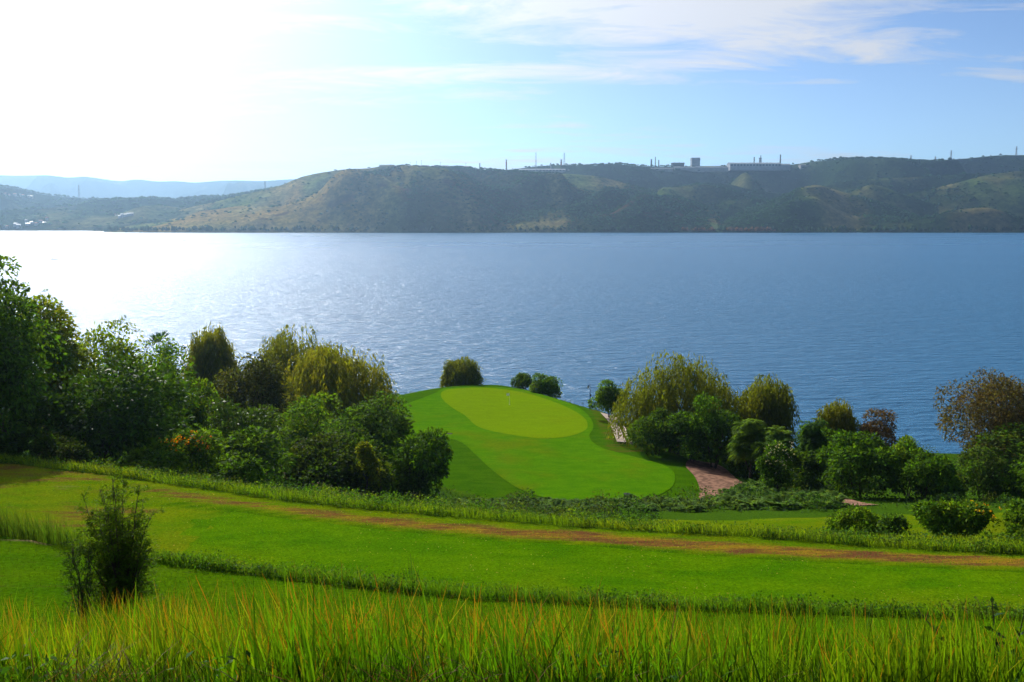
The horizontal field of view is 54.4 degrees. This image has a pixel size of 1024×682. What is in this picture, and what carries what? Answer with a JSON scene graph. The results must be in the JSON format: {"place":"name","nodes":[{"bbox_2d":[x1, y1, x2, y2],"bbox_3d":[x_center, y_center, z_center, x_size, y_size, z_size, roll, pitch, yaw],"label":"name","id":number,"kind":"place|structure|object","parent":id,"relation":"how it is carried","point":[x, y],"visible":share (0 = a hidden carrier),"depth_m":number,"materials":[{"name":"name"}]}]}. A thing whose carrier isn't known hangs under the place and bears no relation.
{"place":"outdoors","nodes":[
{"label":"outdoors","id":0,"kind":"place"},
{"bbox_2d":[0,187,243,230],"bbox_3d":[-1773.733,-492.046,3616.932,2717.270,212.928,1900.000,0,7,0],"label":"hill","id":1,"kind":"structure","parent":0,"point":[146,211],"depth_m":2920.85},
{"bbox_2d":[0,184,276,228],"bbox_3d":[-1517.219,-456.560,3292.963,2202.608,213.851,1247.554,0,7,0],"label":"woodland","id":2,"kind":"object","parent":1,"relation":"on","point":[186,198],"visible":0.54,"depth_m":3187.71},
{"bbox_2d":[0,175,294,198],"bbox_3d":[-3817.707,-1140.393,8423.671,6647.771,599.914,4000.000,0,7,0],"label":"hill","id":3,"kind":"structure","parent":0,"point":[89,187],"depth_m":8428.69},
{"bbox_2d":[107,165,722,232],"bbox_3d":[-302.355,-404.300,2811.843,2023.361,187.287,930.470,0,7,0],"label":"hill","id":4,"kind":"structure","parent":0,"point":[386,194],"depth_m":2442.71,"materials":[{"name":"plant"}]},
{"bbox_2d":[92,163,723,232],"bbox_3d":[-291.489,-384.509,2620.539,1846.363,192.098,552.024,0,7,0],"label":"woodland","id":5,"kind":"object","parent":4,"relation":"on","point":[685,207],"visible":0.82,"depth_m":2492.54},
{"bbox_2d":[107,224,1023,230],"bbox_3d":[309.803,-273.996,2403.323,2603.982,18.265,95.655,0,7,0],"label":"woodland","id":6,"kind":"object","parent":4,"relation":"on","point":[336,228],"visible":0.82,"depth_m":2366.87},
{"bbox_2d":[681,227,715,230],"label":"woodland","id":7,"kind":"object","parent":4,"relation":"on","point":[699,229],"visible":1,"depth_m":2359.50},
{"bbox_2d":[0,231,1023,453],"bbox_3d":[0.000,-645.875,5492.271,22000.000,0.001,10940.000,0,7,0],"label":"lake","id":8,"kind":"structure","parent":0,"point":[903,325],"depth_m":429.18,"materials":[{"name":"blue liquid"}]},
{"bbox_2d":[0,385,1023,647],"bbox_3d":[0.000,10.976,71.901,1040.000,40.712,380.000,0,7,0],"label":"ground","id":9,"kind":"structure","parent":0,"point":[470,471],"depth_m":46.34,"materials":[{"name":"plant"}]},
{"bbox_2d":[0,429,44,457],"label":"shrub","id":10,"kind":"object","parent":9,"relation":"on","point":[9,445],"visible":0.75,"depth_m":65.49,"materials":[{"name":"green plant"}]},
{"bbox_2d":[0,281,66,441],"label":"broadleaf tree","id":11,"kind":"object","parent":9,"relation":"on","point":[14,360],"visible":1,"depth_m":65.68,"materials":[{"name":"green plant"}]},
{"bbox_2d":[0,254,77,435],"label":"broadleaf tree","id":12,"kind":"object","parent":9,"relation":"on","point":[68,358],"visible":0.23,"depth_m":74.28,"materials":[{"name":"green plant"}]},
{"bbox_2d":[0,501,92,550],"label":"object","id":13,"kind":"object","parent":9,"relation":"on","point":[21,530],"visible":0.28,"depth_m":31.30,"materials":[{"name":"green plant"}]},
{"bbox_2d":[29,430,90,467],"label":"shrub","id":14,"kind":"object","parent":9,"relation":"on","point":[73,450],"visible":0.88,"depth_m":65.06,"materials":[{"name":"green plant"}]},
{"bbox_2d":[16,293,105,460],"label":"broadleaf tree","id":15,"kind":"object","parent":9,"relation":"on","point":[72,346],"visible":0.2,"depth_m":78.49,"materials":[{"name":"green plant"}]},
{"bbox_2d":[57,534,113,635],"bbox_3d":[-8.437,4.909,19.776,1.082,2.197,1.149,-4,8,-32],"label":"sapling","id":16,"kind":"object","parent":9,"relation":"on","point":[81,590],"visible":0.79,"depth_m":19.66,"materials":[{"name":"green plant"}]},
{"bbox_2d":[42,315,163,466],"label":"broadleaf tree","id":17,"kind":"object","parent":9,"relation":"on","point":[113,349],"visible":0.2,"depth_m":84.04,"materials":[{"name":"green plant"}]},
{"bbox_2d":[2,352,205,467],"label":"broadleaf tree","id":18,"kind":"object","parent":9,"relation":"on","point":[117,418],"visible":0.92,"depth_m":69.99,"materials":[{"name":"green plant"}]},
{"bbox_2d":[67,470,166,630],"bbox_3d":[-7.968,4.430,20.218,1.960,3.788,1.870,0,7,0],"label":"sapling","id":19,"kind":"object","parent":9,"relation":"on","point":[121,565],"visible":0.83,"depth_m":20.02,"materials":[{"name":"green plant"}]},
{"bbox_2d":[118,441,188,473],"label":"shrub","id":20,"kind":"object","parent":9,"relation":"on","point":[148,456],"visible":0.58,"depth_m":66.64,"materials":[{"name":"green plant"}]},
{"bbox_2d":[117,335,199,456],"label":"broadleaf tree","id":21,"kind":"object","parent":9,"relation":"on","point":[157,359],"visible":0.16,"depth_m":89.44,"materials":[{"name":"green plant"}]},
{"bbox_2d":[143,330,187,397],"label":"broadleaf tree","id":22,"kind":"object","parent":9,"relation":"on","point":[158,334],"visible":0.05,"depth_m":97.21,"materials":[{"name":"green plant"}]},
{"bbox_2d":[159,426,225,477],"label":"flowering shrub","id":23,"kind":"object","parent":9,"relation":"on","point":[202,454],"visible":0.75,"depth_m":72.78,"materials":[{"name":"green plant"}]},
{"bbox_2d":[175,377,223,474],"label":"broadleaf tree","id":24,"kind":"object","parent":9,"relation":"on","point":[201,415],"visible":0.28,"depth_m":90.86,"materials":[{"name":"green plant"}]},
{"bbox_2d":[180,322,241,429],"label":"willow tree","id":25,"kind":"object","parent":9,"relation":"on","point":[212,354],"visible":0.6,"depth_m":145.03,"materials":[{"name":"green plant"}]},
{"bbox_2d":[217,456,266,483],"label":"shrub","id":26,"kind":"object","parent":9,"relation":"on","point":[249,465],"visible":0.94,"depth_m":66.45,"materials":[{"name":"green plant"}]},
{"bbox_2d":[197,395,291,472],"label":"broadleaf tree","id":27,"kind":"object","parent":9,"relation":"on","point":[247,418],"visible":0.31,"depth_m":86.86,"materials":[{"name":"green plant"}]},
{"bbox_2d":[207,352,296,426],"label":"broadleaf tree","id":28,"kind":"object","parent":9,"relation":"on","point":[256,389],"visible":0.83,"depth_m":121.34,"materials":[{"name":"green plant"}]},
{"bbox_2d":[208,425,298,484],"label":"shrub","id":29,"kind":"object","parent":9,"relation":"on","point":[238,447],"visible":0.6,"depth_m":78.12,"materials":[{"name":"green plant"}]},
{"bbox_2d":[242,323,350,427],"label":"willow tree","id":30,"kind":"object","parent":9,"relation":"on","point":[280,346],"visible":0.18,"depth_m":149.12,"materials":[{"name":"green plant"}]},
{"bbox_2d":[274,391,342,486],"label":"broadleaf tree","id":31,"kind":"object","parent":9,"relation":"on","point":[301,429],"visible":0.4,"depth_m":99.99,"materials":[{"name":"green plant"}]},
{"bbox_2d":[274,430,395,496],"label":"shrub","id":32,"kind":"object","parent":9,"relation":"on","point":[322,455],"visible":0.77,"depth_m":82.83,"materials":[{"name":"green plant"}]},
{"bbox_2d":[275,341,400,427],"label":"willow tree","id":33,"kind":"object","parent":9,"relation":"on","point":[323,370],"visible":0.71,"depth_m":135.50,"materials":[{"name":"green plant"}]},
{"bbox_2d":[308,391,415,484],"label":"broadleaf tree","id":34,"kind":"object","parent":9,"relation":"on","point":[366,414],"visible":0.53,"depth_m":94.25,"materials":[{"name":"green plant"}]},
{"bbox_2d":[354,441,386,496],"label":"shrub","id":35,"kind":"object","parent":9,"relation":"on","point":[368,459],"visible":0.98,"depth_m":80.69,"materials":[{"name":"green plant"}]},
{"bbox_2d":[386,426,454,501],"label":"shrub","id":36,"kind":"object","parent":9,"relation":"on","point":[419,469],"visible":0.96,"depth_m":88.46,"materials":[{"name":"green plant"}]},
{"bbox_2d":[439,356,483,387],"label":"willow shrub","id":37,"kind":"object","parent":9,"relation":"on","point":[462,371],"visible":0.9,"depth_m":187.53,"materials":[{"name":"green plant"}]},
{"bbox_2d":[470,374,486,384],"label":"shrub","id":38,"kind":"object","parent":9,"relation":"on","point":[475,381],"visible":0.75,"depth_m":187.65,"materials":[{"name":"green plant"}]},
{"bbox_2d":[0,545,1023,681],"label":"tall grass","id":39,"kind":"structure","parent":9,"relation":"on","point":[144,646],"depth_m":6.53,"materials":[{"name":"plant"}]},
{"bbox_2d":[0,452,1023,555],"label":"meadow weeds","id":40,"kind":"object","parent":9,"relation":"on","point":[990,544],"visible":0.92,"depth_m":50.19,"materials":[{"name":"green plant"}]},
{"bbox_2d":[0,464,1023,627],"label":"lawn nap","id":41,"kind":"object","parent":9,"relation":"on","point":[837,615],"visible":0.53,"depth_m":40.34,"materials":[{"name":"green plant"}]},
{"bbox_2d":[20,385,1023,522],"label":"undergrowth","id":42,"kind":"object","parent":9,"relation":"on","point":[719,506],"visible":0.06,"depth_m":87.89,"materials":[{"name":"green plant"}]},
{"bbox_2d":[510,372,535,389],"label":"shrub","id":43,"kind":"object","parent":9,"relation":"on","point":[523,380],"visible":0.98,"depth_m":184.86,"materials":[{"name":"green plant"}]},
{"bbox_2d":[397,386,674,500],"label":"green apron","id":44,"kind":"object","parent":9,"relation":"on","point":[581,465],"visible":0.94,"depth_m":124.47,"materials":[{"name":"plant"}]},
{"bbox_2d":[441,387,587,437],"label":"putting green","id":45,"kind":"object","parent":44,"relation":"on","point":[517,413],"visible":1,"depth_m":157.41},
{"bbox_2d":[529,372,563,398],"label":"shrub","id":46,"kind":"object","parent":9,"relation":"on","point":[548,386],"visible":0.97,"depth_m":178.54,"materials":[{"name":"green plant"}]},
{"bbox_2d":[545,499,572,509],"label":"fern","id":47,"kind":"object","parent":9,"relation":"on","point":[555,502],"visible":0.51,"depth_m":90.64,"materials":[{"name":"green plant"}]},
{"bbox_2d":[147,545,1023,620],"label":"bank weeds","id":48,"kind":"object","parent":9,"relation":"on","point":[230,565],"visible":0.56,"depth_m":26.34,"materials":[{"name":"green plant"}]},
{"bbox_2d":[179,512,1023,610],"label":"tee lawn","id":49,"kind":"structure","parent":9,"relation":"on","point":[739,576],"depth_m":41.17,"materials":[{"name":"plant"}]},
{"bbox_2d":[150,492,1021,605],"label":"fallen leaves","id":50,"kind":"object","parent":49,"relation":"on","point":[610,568],"visible":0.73,"depth_m":42.10,"materials":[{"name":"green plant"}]},
{"bbox_2d":[587,379,628,417],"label":"broadleaf tree","id":51,"kind":"object","parent":9,"relation":"on","point":[606,398],"visible":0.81,"depth_m":152.71,"materials":[{"name":"green plant"}]},
{"bbox_2d":[628,503,653,512],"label":"fern","id":52,"kind":"object","parent":9,"relation":"on","point":[645,504],"visible":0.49,"depth_m":88.30,"materials":[{"name":"green plant"}]},
{"bbox_2d":[625,406,682,456],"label":"shrub","id":53,"kind":"object","parent":9,"relation":"on","point":[658,427],"visible":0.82,"depth_m":126.85,"materials":[{"name":"green plant"}]},
{"bbox_2d":[661,499,679,510],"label":"fern","id":54,"kind":"object","parent":9,"relation":"on","point":[666,503],"visible":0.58,"depth_m":91.09,"materials":[{"name":"green plant"}]},
{"bbox_2d":[606,349,752,462],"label":"willow tree","id":55,"kind":"object","parent":9,"relation":"on","point":[644,402],"visible":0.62,"depth_m":133.64,"materials":[{"name":"green plant"}]},
{"bbox_2d":[663,410,716,461],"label":"shrub","id":56,"kind":"object","parent":9,"relation":"on","point":[686,436],"visible":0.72,"depth_m":123.70,"materials":[{"name":"green plant"}]},
{"bbox_2d":[674,501,705,511],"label":"fern","id":57,"kind":"object","parent":9,"relation":"on","point":[696,505],"visible":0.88,"depth_m":87.70,"materials":[{"name":"green plant"}]},
{"bbox_2d":[686,391,743,468],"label":"shrub","id":58,"kind":"object","parent":9,"relation":"on","point":[717,424],"visible":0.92,"depth_m":121.78,"materials":[{"name":"green plant"}]},
{"bbox_2d":[717,496,743,509],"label":"fern","id":59,"kind":"object","parent":9,"relation":"on","point":[721,501],"visible":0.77,"depth_m":89.78,"materials":[{"name":"green plant"}]},
{"bbox_2d":[720,490,744,498],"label":"fern","id":60,"kind":"object","parent":9,"relation":"on","point":[739,494],"visible":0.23,"depth_m":97.20,"materials":[{"name":"green plant"}]},
{"bbox_2d":[721,500,749,507],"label":"fern","id":61,"kind":"object","parent":9,"relation":"on","point":[739,505],"visible":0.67,"depth_m":88.90,"materials":[{"name":"green plant"}]},
{"bbox_2d":[717,428,769,476],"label":"shrub","id":62,"kind":"object","parent":9,"relation":"on","point":[723,454],"visible":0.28,"depth_m":119.75,"materials":[{"name":"green plant"}]},
{"bbox_2d":[725,418,766,481],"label":"sumac tree","id":63,"kind":"object","parent":9,"relation":"on","point":[741,443],"visible":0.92,"depth_m":113.62,"materials":[{"name":"green plant"}]},
{"bbox_2d":[740,498,769,509],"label":"fern","id":64,"kind":"object","parent":9,"relation":"on","point":[755,503],"visible":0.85,"depth_m":88.09,"materials":[{"name":"green plant"}]},
{"bbox_2d":[744,495,768,505],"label":"fern","id":65,"kind":"object","parent":9,"relation":"on","point":[754,496],"visible":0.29,"depth_m":92.68,"materials":[{"name":"green plant"}]},
{"bbox_2d":[731,373,802,445],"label":"willow tree","id":66,"kind":"object","parent":9,"relation":"on","point":[768,403],"visible":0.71,"depth_m":135.66,"materials":[{"name":"green plant"}]},
{"bbox_2d":[754,440,793,490],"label":"flowering shrub","id":67,"kind":"object","parent":9,"relation":"on","point":[766,466],"visible":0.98,"depth_m":102.72,"materials":[{"name":"green plant"}]},
{"bbox_2d":[753,425,799,469],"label":"sumac tree","id":68,"kind":"object","parent":9,"relation":"on","point":[779,435],"visible":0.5,"depth_m":110.84,"materials":[{"name":"green plant"}]},
{"bbox_2d":[761,494,797,510],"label":"fern","id":69,"kind":"object","parent":9,"relation":"on","point":[774,497],"visible":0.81,"depth_m":86.81,"materials":[{"name":"green plant"}]},
{"bbox_2d":[769,497,801,510],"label":"fern","id":70,"kind":"object","parent":9,"relation":"on","point":[787,504],"visible":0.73,"depth_m":86.23,"materials":[{"name":"green plant"}]},
{"bbox_2d":[779,491,804,505],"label":"fern","id":71,"kind":"object","parent":9,"relation":"on","point":[789,493],"visible":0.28,"depth_m":89.69,"materials":[{"name":"green plant"}]},
{"bbox_2d":[778,448,827,488],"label":"shrub","id":72,"kind":"object","parent":9,"relation":"on","point":[808,464],"visible":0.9,"depth_m":104.30,"materials":[{"name":"green plant"}]},
{"bbox_2d":[798,496,819,508],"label":"fern","id":73,"kind":"object","parent":9,"relation":"on","point":[806,501],"visible":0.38,"depth_m":87.15,"materials":[{"name":"green plant"}]},
{"bbox_2d":[795,418,831,461],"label":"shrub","id":74,"kind":"object","parent":9,"relation":"on","point":[810,436],"visible":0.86,"depth_m":113.39,"materials":[{"name":"green plant"}]},
{"bbox_2d":[795,426,838,480],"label":"shrub","id":75,"kind":"object","parent":9,"relation":"on","point":[828,433],"visible":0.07,"depth_m":117.74,"materials":[{"name":"green plant"}]},
{"bbox_2d":[816,497,844,508],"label":"fern","id":76,"kind":"object","parent":9,"relation":"on","point":[828,503],"visible":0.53,"depth_m":86.46,"materials":[{"name":"green plant"}]},
{"bbox_2d":[820,485,843,492],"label":"fern","id":77,"kind":"object","parent":9,"relation":"on","point":[826,488],"visible":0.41,"depth_m":101.96,"materials":[{"name":"green plant"}]},
{"bbox_2d":[820,491,849,506],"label":"fern","id":78,"kind":"object","parent":9,"relation":"on","point":[840,497],"visible":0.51,"depth_m":88.04,"materials":[{"name":"green plant"}]},
{"bbox_2d":[813,396,861,443],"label":"willow tree","id":79,"kind":"object","parent":9,"relation":"on","point":[841,417],"visible":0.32,"depth_m":133.25,"materials":[{"name":"green plant"}]},
{"bbox_2d":[824,503,882,535],"bbox_3d":[22.028,11.807,64.210,3.253,2.928,3.440,0,7,0],"label":"shrub","id":80,"kind":"object","parent":9,"relation":"on","point":[839,518],"visible":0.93,"depth_m":63.60,"materials":[{"name":"green plant"}]},
{"bbox_2d":[815,428,902,498],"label":"shrub","id":81,"kind":"object","parent":9,"relation":"on","point":[859,452],"visible":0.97,"depth_m":96.79,"materials":[{"name":"green plant"}]},
{"bbox_2d":[857,408,898,472],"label":"brown shrub","id":82,"kind":"object","parent":9,"relation":"on","point":[886,431],"visible":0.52,"depth_m":129.91,"materials":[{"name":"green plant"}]},
{"bbox_2d":[876,512,911,535],"bbox_3d":[23.724,11.729,61.877,2.207,2.454,2.353,6,9,40],"label":"shrub","id":83,"kind":"object","parent":9,"relation":"on","point":[894,520],"visible":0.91,"depth_m":61.34,"materials":[{"name":"green plant"}]},
{"bbox_2d":[884,434,925,496],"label":"tree","id":84,"kind":"object","parent":9,"relation":"on","point":[905,446],"visible":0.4,"depth_m":99.43,"materials":[{"name":"green plant"}]},
{"bbox_2d":[887,450,965,501],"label":"shrub","id":85,"kind":"object","parent":9,"relation":"on","point":[931,474],"visible":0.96,"depth_m":93.31,"materials":[{"name":"green plant"}]},
{"bbox_2d":[909,497,1000,537],"bbox_3d":[27.198,11.339,61.872,5.192,3.395,4.724,0,7,0],"label":"flowering shrub","id":86,"kind":"object","parent":9,"relation":"on","point":[952,517],"visible":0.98,"depth_m":60.66,"materials":[{"name":"green plant"}]},
{"bbox_2d":[913,597,1023,672],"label":"dark shoot","id":87,"kind":"object","parent":9,"relation":"on","point":[990,628],"visible":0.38,"depth_m":6.88,"materials":[{"name":"green plant"}]},
{"bbox_2d":[933,366,1023,461],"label":"broadleaf tree","id":88,"kind":"object","parent":9,"relation":"on","point":[1012,393],"visible":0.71,"depth_m":119.79,"materials":[{"name":"brown plant"}]},
{"bbox_2d":[954,444,1017,499],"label":"shrub","id":89,"kind":"object","parent":9,"relation":"on","point":[985,471],"visible":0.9,"depth_m":95.46,"materials":[{"name":"green plant"}]},
{"bbox_2d":[961,421,1023,479],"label":"broadleaf tree","id":90,"kind":"object","parent":9,"relation":"on","point":[1006,444],"visible":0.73,"depth_m":113.72,"materials":[{"name":"green plant"}]},
{"bbox_2d":[995,497,1023,541],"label":"shrub","id":91,"kind":"object","parent":9,"relation":"on","point":[1011,509],"visible":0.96,"depth_m":60.02,"materials":[{"name":"green plant"}]},
{"bbox_2d":[1000,458,1023,498],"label":"shrub","id":92,"kind":"object","parent":9,"relation":"on","point":[1012,484],"visible":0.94,"depth_m":94.23,"materials":[{"name":"green plant"}]},
{"bbox_2d":[0,0,1023,182],"label":"sky","id":93,"kind":"structure","parent":0,"point":[194,91],"materials":[{"name":"blue"}]},
{"bbox_2d":[600,412,625,441],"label":"track","id":94,"kind":"structure","parent":0,"point":[620,439],"depth_m":144.36,"materials":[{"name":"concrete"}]},
{"bbox_2d":[686,459,743,499],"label":"bunker","id":95,"kind":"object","parent":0,"point":[707,475],"depth_m":116.74},
{"bbox_2d":[506,155,1023,193],"bbox_3d":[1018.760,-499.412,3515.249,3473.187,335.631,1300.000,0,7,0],"label":"hill","id":96,"kind":"structure","parent":0,"point":[866,168],"depth_m":3342.86,"materials":[{"name":"plant"}]},
{"bbox_2d":[519,169,565,173],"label":"factory shed","id":97,"kind":"structure","parent":96,"relation":"on","point":[550,170],"depth_m":3389.10,"materials":[{"name":"white metal"}]},
{"bbox_2d":[690,158,699,166],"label":"tower block","id":98,"kind":"structure","parent":96,"relation":"on","point":[695,162],"depth_m":3525.41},
{"bbox_2d":[674,167,727,171],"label":"factory shed","id":99,"kind":"structure","parent":96,"relation":"on","point":[710,169],"depth_m":3447.09,"materials":[{"name":"white metal"}]},
{"bbox_2d":[727,163,780,170],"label":"factory shed","id":100,"kind":"structure","parent":96,"relation":"on","point":[754,166],"depth_m":3491.62,"materials":[{"name":"white metal"}]},
{"bbox_2d":[501,153,1023,193],"bbox_3d":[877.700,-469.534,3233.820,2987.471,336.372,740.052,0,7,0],"label":"woodland","id":101,"kind":"object","parent":96,"relation":"on","point":[840,158],"visible":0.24,"depth_m":3393.43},
{"bbox_2d":[780,164,790,170],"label":"factory shed","id":102,"kind":"structure","parent":96,"relation":"on","point":[784,167],"depth_m":3506.42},
{"bbox_2d":[720,185,915,232],"bbox_3d":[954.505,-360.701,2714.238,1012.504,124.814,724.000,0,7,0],"label":"hill","id":103,"kind":"structure","parent":0,"point":[834,212],"depth_m":2472.01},
{"bbox_2d":[726,226,775,230],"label":"woodland","id":104,"kind":"object","parent":103,"relation":"on","point":[749,229],"visible":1,"depth_m":2362.21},
{"bbox_2d":[710,185,963,232],"bbox_3d":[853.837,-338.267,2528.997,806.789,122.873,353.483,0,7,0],"label":"woodland","id":105,"kind":"object","parent":103,"relation":"on","point":[729,219],"visible":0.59,"depth_m":2519.02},
{"bbox_2d":[651,173,999,219],"bbox_3d":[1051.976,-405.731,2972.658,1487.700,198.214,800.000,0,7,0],"label":"hill","id":106,"kind":"structure","parent":0,"point":[865,190],"depth_m":2813.16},
{"bbox_2d":[647,171,1004,216],"bbox_3d":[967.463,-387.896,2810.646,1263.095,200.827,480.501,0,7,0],"label":"woodland","id":107,"kind":"object","parent":106,"relation":"on","point":[746,196],"visible":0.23,"depth_m":2826.54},
{"bbox_2d":[843,497,877,504],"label":"dirt path","id":108,"kind":"structure","parent":0,"point":[849,501],"depth_m":91.17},
{"bbox_2d":[861,171,1023,232],"bbox_3d":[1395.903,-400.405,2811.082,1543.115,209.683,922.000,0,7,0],"label":"hill","id":109,"kind":"structure","parent":0,"point":[1010,200],"depth_m":2636.79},
{"bbox_2d":[796,169,1023,232],"bbox_3d":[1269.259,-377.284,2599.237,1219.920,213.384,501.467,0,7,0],"label":"woodland","id":110,"kind":"object","parent":109,"relation":"on","point":[890,219],"visible":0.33,"depth_m":2456.10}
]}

